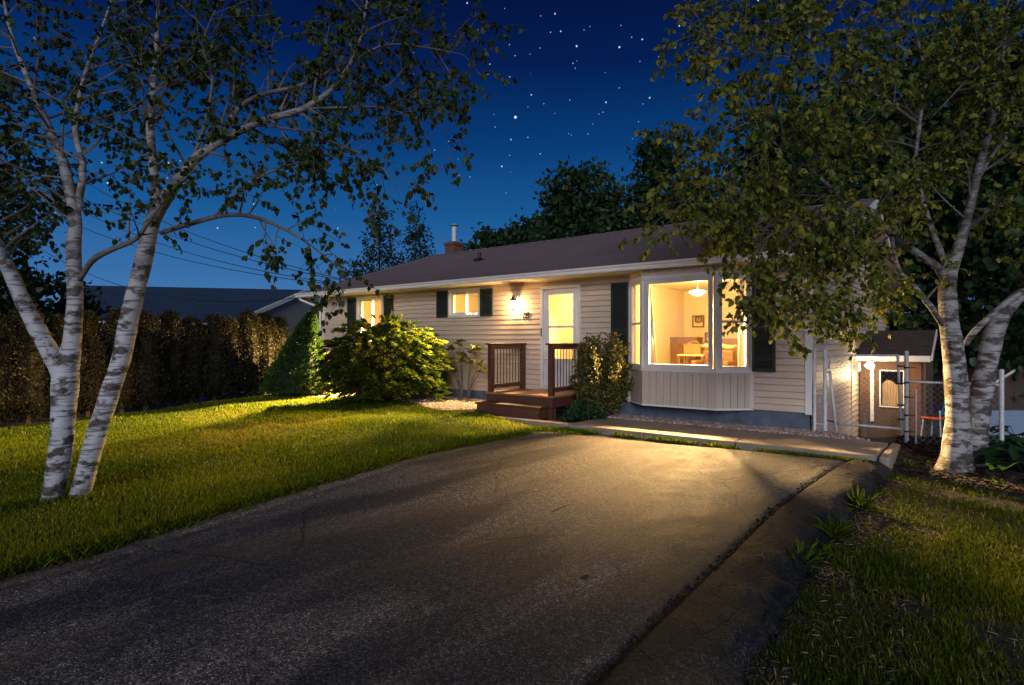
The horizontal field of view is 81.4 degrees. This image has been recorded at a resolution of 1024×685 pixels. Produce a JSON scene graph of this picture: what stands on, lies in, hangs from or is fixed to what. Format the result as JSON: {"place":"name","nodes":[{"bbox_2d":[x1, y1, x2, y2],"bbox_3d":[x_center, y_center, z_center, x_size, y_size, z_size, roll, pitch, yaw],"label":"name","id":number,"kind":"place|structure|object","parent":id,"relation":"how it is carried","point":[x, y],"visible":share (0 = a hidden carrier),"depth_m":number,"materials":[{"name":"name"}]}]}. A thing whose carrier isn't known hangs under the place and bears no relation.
{"place":"outdoors","nodes":[
{"label":"outdoors","id":0,"kind":"place"},
{"bbox_2d":[0,384,1023,684],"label":"ground","id":1,"kind":"structure","parent":0,"point":[992,502],"depth_m":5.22,"materials":[{"name":"green plant"}]},
{"bbox_2d":[0,314,29,423],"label":"cedar","id":2,"kind":"object","parent":1,"relation":"on","point":[7,400],"visible":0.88,"depth_m":10.94,"materials":[{"name":"green plant"}]},
{"bbox_2d":[2,304,59,424],"bbox_3d":[-9.280,0.476,11.362,1.074,2.436,1.144,0,0,18],"label":"cedar","id":3,"kind":"object","parent":1,"relation":"on","point":[32,389],"visible":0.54,"depth_m":11.20,"materials":[{"name":"green plant"}]},
{"bbox_2d":[0,159,66,325],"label":"garden tree","id":4,"kind":"object","parent":1,"relation":"on","point":[32,283],"visible":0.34,"depth_m":14.26,"materials":[{"name":"green plant"}]},
{"bbox_2d":[0,267,111,340],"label":"garden tree","id":5,"kind":"object","parent":1,"relation":"on","point":[60,304],"visible":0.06,"depth_m":16.86,"materials":[{"name":"green plant"}]},
{"bbox_2d":[37,313,97,417],"bbox_3d":[-9.048,0.537,11.932,1.143,2.289,1.143,0,0,0],"label":"cedar","id":6,"kind":"object","parent":1,"relation":"on","point":[57,331],"visible":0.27,"depth_m":11.81,"materials":[{"name":"green plant"}]},
{"bbox_2d":[77,309,109,416],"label":"cedar","id":7,"kind":"object","parent":1,"relation":"on","point":[93,345],"visible":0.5,"depth_m":12.32,"materials":[{"name":"green plant"}]},
{"bbox_2d":[99,306,150,413],"bbox_3d":[-8.517,0.438,12.915,1.206,2.458,1.098,0,0,35],"label":"cedar","id":8,"kind":"object","parent":1,"relation":"on","point":[127,390],"visible":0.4,"depth_m":12.82,"materials":[{"name":"green plant"}]},
{"bbox_2d":[124,310,172,410],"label":"cedar","id":9,"kind":"object","parent":1,"relation":"on","point":[149,348],"visible":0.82,"depth_m":13.22,"materials":[{"name":"green plant"}]},
{"bbox_2d":[152,309,194,406],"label":"cedar","id":10,"kind":"object","parent":1,"relation":"on","point":[174,347],"visible":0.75,"depth_m":13.83,"materials":[{"name":"green plant"}]},
{"bbox_2d":[60,285,321,366],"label":"neighbour house","id":11,"kind":"structure","parent":1,"relation":"on","point":[294,310],"depth_m":30.79,"materials":[{"name":"grey"}]},
{"bbox_2d":[176,315,215,403],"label":"cedar","id":12,"kind":"object","parent":1,"relation":"on","point":[196,370],"visible":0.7,"depth_m":14.24,"materials":[{"name":"green plant"}]},
{"bbox_2d":[198,313,240,400],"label":"cedar","id":13,"kind":"object","parent":1,"relation":"on","point":[215,327],"visible":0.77,"depth_m":14.63,"materials":[{"name":"green plant"}]},
{"bbox_2d":[217,314,252,398],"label":"cedar","id":14,"kind":"object","parent":1,"relation":"on","point":[233,329],"visible":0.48,"depth_m":15.09,"materials":[{"name":"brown plant"}]},
{"bbox_2d":[235,308,269,396],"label":"cedar","id":15,"kind":"object","parent":1,"relation":"on","point":[249,327],"visible":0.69,"depth_m":15.59,"materials":[{"name":"green plant"}]},
{"bbox_2d":[0,0,525,501],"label":"birch tree","id":16,"kind":"object","parent":1,"relation":"on","point":[62,362],"visible":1,"depth_m":6.07,"materials":[{"name":"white plant"}]},
{"bbox_2d":[250,310,282,394],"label":"cedar","id":17,"kind":"object","parent":1,"relation":"on","point":[268,339],"visible":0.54,"depth_m":16.12,"materials":[{"name":"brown plant"}]},
{"bbox_2d":[0,430,535,580],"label":"edge grass","id":18,"kind":"structure","parent":1,"relation":"on","point":[83,549],"depth_m":5.35,"materials":[{"name":"green plant"}]},
{"bbox_2d":[267,314,292,373],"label":"cedar","id":19,"kind":"object","parent":1,"relation":"on","point":[281,323],"visible":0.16,"depth_m":16.62,"materials":[{"name":"green plant"}]},
{"bbox_2d":[256,311,328,394],"bbox_3d":[-5.726,0.263,15.816,1.910,2.202,1.894,0,0,29],"label":"spruce","id":20,"kind":"object","parent":1,"relation":"on","point":[292,371],"visible":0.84,"depth_m":15.40,"materials":[{"name":"green plant"}]},
{"bbox_2d":[301,377,337,395],"bbox_3d":[-5.129,1.121,15.900,1.099,0.707,0.972,0,0,0],"label":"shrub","id":21,"kind":"object","parent":1,"relation":"on","point":[322,393],"visible":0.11,"depth_m":15.61,"materials":[{"name":"green plant"}]},
{"bbox_2d":[345,258,368,279],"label":"poplar tree","id":22,"kind":"object","parent":1,"relation":"on","point":[353,266],"visible":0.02,"depth_m":30.81,"materials":[{"name":"green plant"}]},
{"bbox_2d":[348,198,409,275],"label":"poplar tree","id":23,"kind":"object","parent":1,"relation":"on","point":[372,259],"visible":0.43,"depth_m":30.75,"materials":[{"name":"green plant"}]},
{"bbox_2d":[306,310,456,401],"bbox_3d":[-3.101,0.332,14.209,3.526,2.172,3.049,0,0,0],"label":"shrub","id":24,"kind":"object","parent":1,"relation":"on","point":[369,362],"visible":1,"depth_m":13.56,"materials":[{"name":"green plant"}]},
{"bbox_2d":[397,200,435,263],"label":"poplar tree","id":25,"kind":"object","parent":1,"relation":"on","point":[414,237],"visible":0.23,"depth_m":30.86,"materials":[{"name":"green plant"}]},
{"bbox_2d":[0,431,845,684],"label":"driveway","id":26,"kind":"structure","parent":1,"relation":"on","point":[418,570],"depth_m":4.04,"materials":[{"name":"grey asphalt"}]},
{"bbox_2d":[193,591,215,597],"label":"fallen twig","id":27,"kind":"object","parent":26,"relation":"on","point":[205,595],"visible":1,"depth_m":3.68,"materials":[{"name":"brown wood"}]},
{"bbox_2d":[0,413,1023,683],"bbox_3d":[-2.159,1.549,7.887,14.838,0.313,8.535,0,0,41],"label":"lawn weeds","id":28,"kind":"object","parent":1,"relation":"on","point":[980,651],"visible":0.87,"depth_m":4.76,"materials":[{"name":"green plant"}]},
{"bbox_2d":[460,207,569,250],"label":"broadleaf tree","id":29,"kind":"object","parent":1,"relation":"on","point":[488,237],"visible":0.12,"depth_m":27.05,"materials":[{"name":"green plant"}]},
{"bbox_2d":[475,343,584,420],"bbox_3d":[0.412,0.868,12.605,1.750,1.665,1.640,0,0,39],"label":"porch","id":30,"kind":"object","parent":1,"relation":"on","point":[521,402],"visible":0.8,"depth_m":12.23,"materials":[{"name":"red wood"}]},
{"bbox_2d":[500,155,659,245],"bbox_3d":[3.323,-3.146,26.982,8.779,10.299,6.706,0,0,0],"label":"broadleaf tree","id":31,"kind":"object","parent":1,"relation":"on","point":[585,211],"visible":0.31,"depth_m":25.77,"materials":[{"name":"green plant"}]},
{"bbox_2d":[562,399,607,421],"bbox_3d":[1.435,1.329,11.579,0.933,0.478,0.490,0,0,0],"label":"ground plant","id":32,"kind":"object","parent":1,"relation":"on","point":[579,410],"visible":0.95,"depth_m":11.49,"materials":[{"name":"green plant"}]},
{"bbox_2d":[294,198,901,435],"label":"house","id":33,"kind":"structure","parent":1,"relation":"on","point":[576,289],"depth_m":13.28,"materials":[{"name":"plastic"}]},
{"bbox_2d":[30,242,292,301],"bbox_3d":[-15.195,-3.422,24.867,21.804,3.918,0.024,0,0,28],"label":"power line","id":34,"kind":"object","parent":33,"relation":"attached to","point":[184,298],"visible":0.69,"depth_m":23.26,"materials":[{"name":"plastic"}]},
{"bbox_2d":[63,219,322,283],"bbox_3d":[-14.196,-4.043,24.851,20.044,4.391,0.024,0,0,31],"label":"power line","id":35,"kind":"object","parent":33,"relation":"attached to","point":[205,264],"visible":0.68,"depth_m":23.43,"materials":[{"name":"plastic"}]},
{"bbox_2d":[82,211,331,282],"bbox_3d":[-13.701,-4.265,24.836,19.186,4.754,0.024,0,0,33],"label":"power line","id":36,"kind":"object","parent":33,"relation":"attached to","point":[221,261],"visible":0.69,"depth_m":23.02,"materials":[{"name":"plastic"}]},
{"bbox_2d":[75,176,338,278],"bbox_3d":[-13.848,-5.207,24.806,19.399,6.298,0.024,0,0,32],"label":"power line","id":37,"kind":"object","parent":33,"relation":"attached to","point":[211,240],"visible":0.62,"depth_m":23.46,"materials":[{"name":"plastic"}]},
{"bbox_2d":[83,198,338,279],"bbox_3d":[-14.216,-4.930,24.821,20.042,5.844,0.024,0,0,31],"label":"power line","id":38,"kind":"object","parent":33,"relation":"attached to","point":[221,251],"visible":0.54,"depth_m":22.99,"materials":[{"name":"plastic"}]},
{"bbox_2d":[357,295,383,341],"bbox_3d":[-4.070,-0.630,17.243,1.180,1.360,0.170,0,0,39],"label":"window","id":39,"kind":"structure","parent":33,"relation":"in","point":[366,298],"depth_m":17.26,"materials":[{"name":"white glass"}]},
{"bbox_2d":[448,287,480,317],"bbox_3d":[-1.160,-0.960,14.925,1.100,0.720,0.170,0,0,39],"label":"window","id":40,"kind":"structure","parent":33,"relation":"in","point":[451,296],"depth_m":14.95,"materials":[{"name":"white glass"}]},
{"bbox_2d":[509,294,518,309],"bbox_3d":[0.031,-0.917,13.755,0.240,0.365,0.235,0,0,39],"label":"wall lantern","id":41,"kind":"object","parent":33,"relation":"attached to","point":[514,299],"depth_m":13.79,"materials":[{"name":"white glass"}]},
{"bbox_2d":[540,284,580,388],"bbox_3d":[1.089,-0.087,13.126,1.040,2.285,0.202,0,0,39],"label":"door","id":42,"kind":"structure","parent":33,"relation":"in","point":[545,292],"depth_m":13.19,"materials":[{"name":"white glass"}]},
{"bbox_2d":[650,284,656,363],"bbox_3d":[2.767,-0.390,11.958,0.332,1.821,0.089,0,0,39],"label":"curtain","id":43,"kind":"object","parent":33,"relation":"hanging from","point":[653,360],"visible":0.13,"depth_m":11.91,"materials":[{"name":"fabric"}]},
{"bbox_2d":[670,337,702,363],"bbox_3d":[4.441,0.465,15.152,0.720,1.150,0.435,0,0,39],"label":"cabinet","id":44,"kind":"object","parent":33,"relation":"on","point":[677,346],"visible":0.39,"depth_m":15.03,"materials":[{"name":"brown wood"}]},
{"bbox_2d":[683,342,690,364],"bbox_3d":[4.035,0.530,14.300,0.511,1.021,0.402,0,0,0],"label":"chair","id":45,"kind":"object","parent":33,"relation":"on","point":[687,361],"visible":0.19,"depth_m":14.24,"materials":[{"name":"brown wood"}]},
{"bbox_2d":[677,354,704,364],"bbox_3d":[4.286,0.670,13.993,0.640,0.740,0.500,0,0,39],"label":"table","id":46,"kind":"object","parent":33,"relation":"on","point":[685,355],"visible":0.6,"depth_m":13.84,"materials":[{"name":"wood"}]},
{"bbox_2d":[683,341,704,353],"bbox_3d":[4.312,0.142,14.075,0.420,0.310,0.300,0,0,39],"label":"basket","id":47,"kind":"object","parent":46,"relation":"on","point":[689,348],"visible":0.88,"depth_m":13.96,"materials":[{"name":"wicker"}]},
{"bbox_2d":[628,264,753,410],"bbox_3d":[3.184,-0.070,11.130,2.451,2.580,0.503,0,0,39],"label":"bay window","id":48,"kind":"structure","parent":33,"relation":"in","point":[714,386],"depth_m":10.78,"materials":[{"name":"white glass"}]},
{"bbox_2d":[689,281,705,295],"bbox_3d":[3.806,-1.140,12.203,0.340,0.410,0.340,0,0,39],"label":"ceiling lamp","id":49,"kind":"object","parent":33,"relation":"hanging from","point":[697,292],"visible":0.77,"depth_m":12.11,"materials":[{"name":"beige glass"}]},
{"bbox_2d":[692,315,703,327],"bbox_3d":[4.901,-0.530,15.664,0.320,0.320,0.030,0,0,39],"label":"wall picture","id":50,"kind":"object","parent":33,"relation":"attached to","point":[698,324],"depth_m":15.67},
{"bbox_2d":[705,332,707,341],"bbox_3d":[5.120,-0.110,15.490,0.200,0.260,0.030,0,0,39],"label":"wall picture","id":51,"kind":"object","parent":33,"relation":"attached to","point":[706,336],"depth_m":15.53},
{"bbox_2d":[691,349,736,365],"bbox_3d":[4.547,0.610,13.358,0.840,0.860,0.730,0,0,39],"label":"armchair","id":52,"kind":"object","parent":33,"relation":"on","point":[728,357],"visible":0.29,"depth_m":13.36,"materials":[{"name":"orange fabric"}]},
{"bbox_2d":[701,344,736,349],"bbox_3d":[4.705,0.117,13.556,0.817,0.141,0.153,0,0,39],"label":"blanket","id":53,"kind":"object","parent":52,"relation":"on","point":[726,346],"visible":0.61,"depth_m":13.41,"materials":[{"name":"yellow fabric"}]},
{"bbox_2d":[722,338,737,365],"bbox_3d":[5.280,0.485,14.279,0.720,1.110,0.515,0,0,39],"label":"cabinet","id":54,"kind":"object","parent":33,"relation":"on","point":[730,341],"visible":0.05,"depth_m":13.99,"materials":[{"name":"brown wood"}]},
{"bbox_2d":[738,279,744,365],"bbox_3d":[4.184,-0.390,10.816,0.152,1.820,0.088,0,0,39],"label":"curtain","id":55,"kind":"object","parent":33,"relation":"hanging from","point":[741,347],"visible":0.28,"depth_m":10.81,"materials":[{"name":"fabric"}]},
{"bbox_2d":[854,362,860,370],"bbox_3d":[7.618,0.550,13.129,0.110,0.200,0.160,0,0,39],"label":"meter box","id":56,"kind":"object","parent":33,"relation":"attached to","point":[858,366],"visible":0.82,"depth_m":13.07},
{"bbox_2d":[603,127,717,232],"bbox_3d":[6.630,-3.748,26.122,6.239,11.503,5.101,0,0,0],"label":"broadleaf tree","id":57,"kind":"object","parent":1,"relation":"on","point":[660,160],"visible":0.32,"depth_m":25.33,"materials":[{"name":"green plant"}]},
{"bbox_2d":[496,416,887,461],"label":"concrete path","id":58,"kind":"structure","parent":1,"relation":"on","point":[746,440],"depth_m":9.39,"materials":[{"name":"grey concrete"}]},
{"bbox_2d":[558,426,867,461],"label":"joint grass","id":59,"kind":"structure","parent":1,"relation":"on","point":[785,452],"depth_m":8.99,"materials":[{"name":"green plant"}]},
{"bbox_2d":[588,467,889,684],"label":"asphalt crumbs","id":60,"kind":"object","parent":1,"relation":"on","point":[677,600],"visible":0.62,"depth_m":3.81,"materials":[{"name":"black asphalt"}]},
{"bbox_2d":[599,460,893,684],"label":"driveway edge","id":61,"kind":"object","parent":1,"relation":"on","point":[717,626],"visible":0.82,"depth_m":3.66,"materials":[{"name":"concrete"}]},
{"bbox_2d":[709,106,834,218],"bbox_3d":[11.006,-3.373,24.957,7.624,13.154,6.818,0,0,-31],"label":"dense tree","id":62,"kind":"object","parent":1,"relation":"on","point":[746,170],"depth_m":25.06,"materials":[{"name":"green plant"}]},
{"bbox_2d":[784,536,832,574],"bbox_3d":[2.231,1.590,4.500,0.378,0.254,0.434,0,0,20],"label":"weed","id":63,"kind":"object","parent":1,"relation":"on","point":[809,556],"visible":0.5,"depth_m":4.46,"materials":[{"name":"green plant"}]},
{"bbox_2d":[813,348,827,430],"bbox_3d":[5.104,0.855,9.851,0.229,1.490,0.068,0,0,39],"label":"fence post","id":64,"kind":"object","parent":1,"relation":"on","point":[824,418],"visible":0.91,"depth_m":9.80,"materials":[{"name":"metal"}]},
{"bbox_2d":[827,354,904,431],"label":"gate","id":65,"kind":"structure","parent":64,"relation":"attached to","point":[900,405],"depth_m":9.44,"materials":[{"name":"metal"}]},
{"bbox_2d":[618,0,1023,473],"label":"birch tree","id":66,"kind":"object","parent":1,"relation":"on","point":[966,432],"visible":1,"depth_m":7.34,"materials":[{"name":"green plant"}]},
{"bbox_2d":[813,535,836,550],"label":"weed","id":67,"kind":"object","parent":1,"relation":"on","point":[823,547],"visible":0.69,"depth_m":4.82,"materials":[{"name":"green plant"}]},
{"bbox_2d":[810,512,859,543],"bbox_3d":[2.791,1.608,5.157,0.402,0.238,0.423,0,0,0],"label":"weed","id":68,"kind":"object","parent":1,"relation":"on","point":[839,531],"visible":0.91,"depth_m":5.12,"materials":[{"name":"green plant"}]},
{"bbox_2d":[842,485,891,513],"bbox_3d":[3.547,1.582,6.004,0.424,0.256,0.373,0,0,0],"label":"weed","id":69,"kind":"object","parent":1,"relation":"on","point":[860,502],"visible":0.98,"depth_m":5.99,"materials":[{"name":"green plant"}]},
{"bbox_2d":[723,6,1023,377],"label":"dense tree","id":70,"kind":"object","parent":1,"relation":"on","point":[923,317],"visible":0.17,"depth_m":17.66,"materials":[{"name":"green plant"}]},
{"bbox_2d":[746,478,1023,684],"bbox_3d":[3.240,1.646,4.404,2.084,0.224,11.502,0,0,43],"label":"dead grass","id":71,"kind":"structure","parent":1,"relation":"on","point":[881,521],"depth_m":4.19,"materials":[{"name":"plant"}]},
{"bbox_2d":[754,473,1023,684],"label":"grass","id":72,"kind":"structure","parent":1,"relation":"on","point":[993,601],"depth_m":3.95,"materials":[{"name":"green plant"}]},
{"bbox_2d":[879,443,900,469],"bbox_3d":[5.574,1.657,8.167,0.765,0.285,1.390,0,0,39],"label":"garden edging","id":73,"kind":"object","parent":1,"relation":"on","point":[888,456],"visible":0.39,"depth_m":8.05,"materials":[{"name":"concrete"}]},
{"bbox_2d":[856,329,939,437],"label":"back shed","id":74,"kind":"structure","parent":1,"relation":"on","point":[921,346],"depth_m":13.31,"materials":[{"name":"brown wood"}]},
{"bbox_2d":[865,361,874,368],"bbox_3d":[7.832,0.515,13.020,0.190,0.170,0.245,0,0,39],"label":"flood light","id":75,"kind":"object","parent":74,"relation":"attached to","point":[871,365],"visible":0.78,"depth_m":12.94,"materials":[{"name":"white glass"}]},
{"bbox_2d":[879,370,903,407],"bbox_3d":[8.459,1.050,13.247,0.470,0.830,0.132,0,0,39],"label":"window","id":76,"kind":"structure","parent":74,"relation":"in","point":[889,386],"depth_m":13.31,"materials":[{"name":"beige glass"}]},
{"bbox_2d":[899,459,917,468],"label":"weed","id":77,"kind":"object","parent":1,"relation":"on","point":[915,466],"visible":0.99,"depth_m":7.93,"materials":[{"name":"green plant"}]},
{"bbox_2d":[920,401,944,436],"bbox_3d":[9.139,1.601,12.769,0.465,0.921,0.484,0,0,-30],"label":"garden chair","id":78,"kind":"object","parent":1,"relation":"on","point":[940,418],"visible":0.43,"depth_m":12.68,"materials":[{"name":"orange plastic"}]},
{"bbox_2d":[874,0,1023,398],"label":"dense tree","id":79,"kind":"object","parent":1,"relation":"on","point":[998,241],"visible":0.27,"depth_m":16.21,"materials":[{"name":"green plant"}]},
{"bbox_2d":[904,351,1004,447],"bbox_3d":[6.494,1.020,8.783,1.197,1.760,0.070,0,0,39],"label":"chain link fence","id":80,"kind":"object","parent":1,"relation":"on","point":[907,393],"visible":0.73,"depth_m":9.02,"materials":[{"name":"metal"}]},
{"bbox_2d":[891,189,1019,366],"bbox_3d":[16.794,-1.959,23.097,9.023,11.510,6.388,0,0,0],"label":"dense tree","id":81,"kind":"object","parent":1,"relation":"on","point":[996,271],"depth_m":21.57,"materials":[{"name":"green plant"}]},
{"bbox_2d":[888,434,1023,494],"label":"mulch","id":82,"kind":"object","parent":1,"relation":"on","point":[936,439],"visible":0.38,"depth_m":7.66,"materials":[{"name":"brown wood"}]},
{"bbox_2d":[976,441,1023,471],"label":"hosta","id":83,"kind":"object","parent":82,"relation":"on","point":[991,459],"visible":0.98,"depth_m":7.48,"materials":[{"name":"green plant"}]},
{"bbox_2d":[987,435,1023,456],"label":"hosta","id":84,"kind":"object","parent":82,"relation":"on","point":[1015,440],"visible":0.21,"depth_m":7.96,"materials":[{"name":"green plant"}]},
{"bbox_2d":[989,425,1023,445],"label":"hosta","id":85,"kind":"object","parent":82,"relation":"on","point":[994,428],"visible":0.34,"depth_m":9.17,"materials":[{"name":"green plant"}]},
{"bbox_2d":[933,364,1023,437],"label":"outbuilding","id":86,"kind":"structure","parent":1,"relation":"on","point":[1013,408],"depth_m":15.98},
{"bbox_2d":[988,476,1007,486],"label":"weed","id":87,"kind":"object","parent":1,"relation":"on","point":[1001,482],"visible":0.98,"depth_m":6.99,"materials":[{"name":"green plant"}]},
{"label":"gravel bed","id":88,"kind":"structure","parent":1,"relation":"on","visible":0},
{"bbox_2d":[297,392,869,440],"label":"gravel","id":89,"kind":"structure","parent":88,"relation":"on","point":[456,404],"depth_m":11.23,"materials":[{"name":"grey gravel"}]},
{"bbox_2d":[434,339,487,399],"bbox_3d":[-1.295,0.686,14.422,1.882,1.512,0.499,0,0,39],"label":"open shrub","id":90,"kind":"object","parent":89,"relation":"on","point":[463,354],"visible":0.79,"depth_m":14.27,"materials":[{"name":"green plant"}]},
{"bbox_2d":[567,331,634,416],"bbox_3d":[1.760,0.656,11.839,1.335,1.724,1.275,0,0,0],"label":"round shrub","id":91,"kind":"object","parent":89,"relation":"on","point":[606,386],"visible":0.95,"depth_m":11.58,"materials":[{"name":"green plant"}]},
{"bbox_2d":[0,0,1023,312],"label":"sky","id":92,"kind":"structure","parent":0,"point":[583,70],"materials":[{"name":"blue"}]}
]}

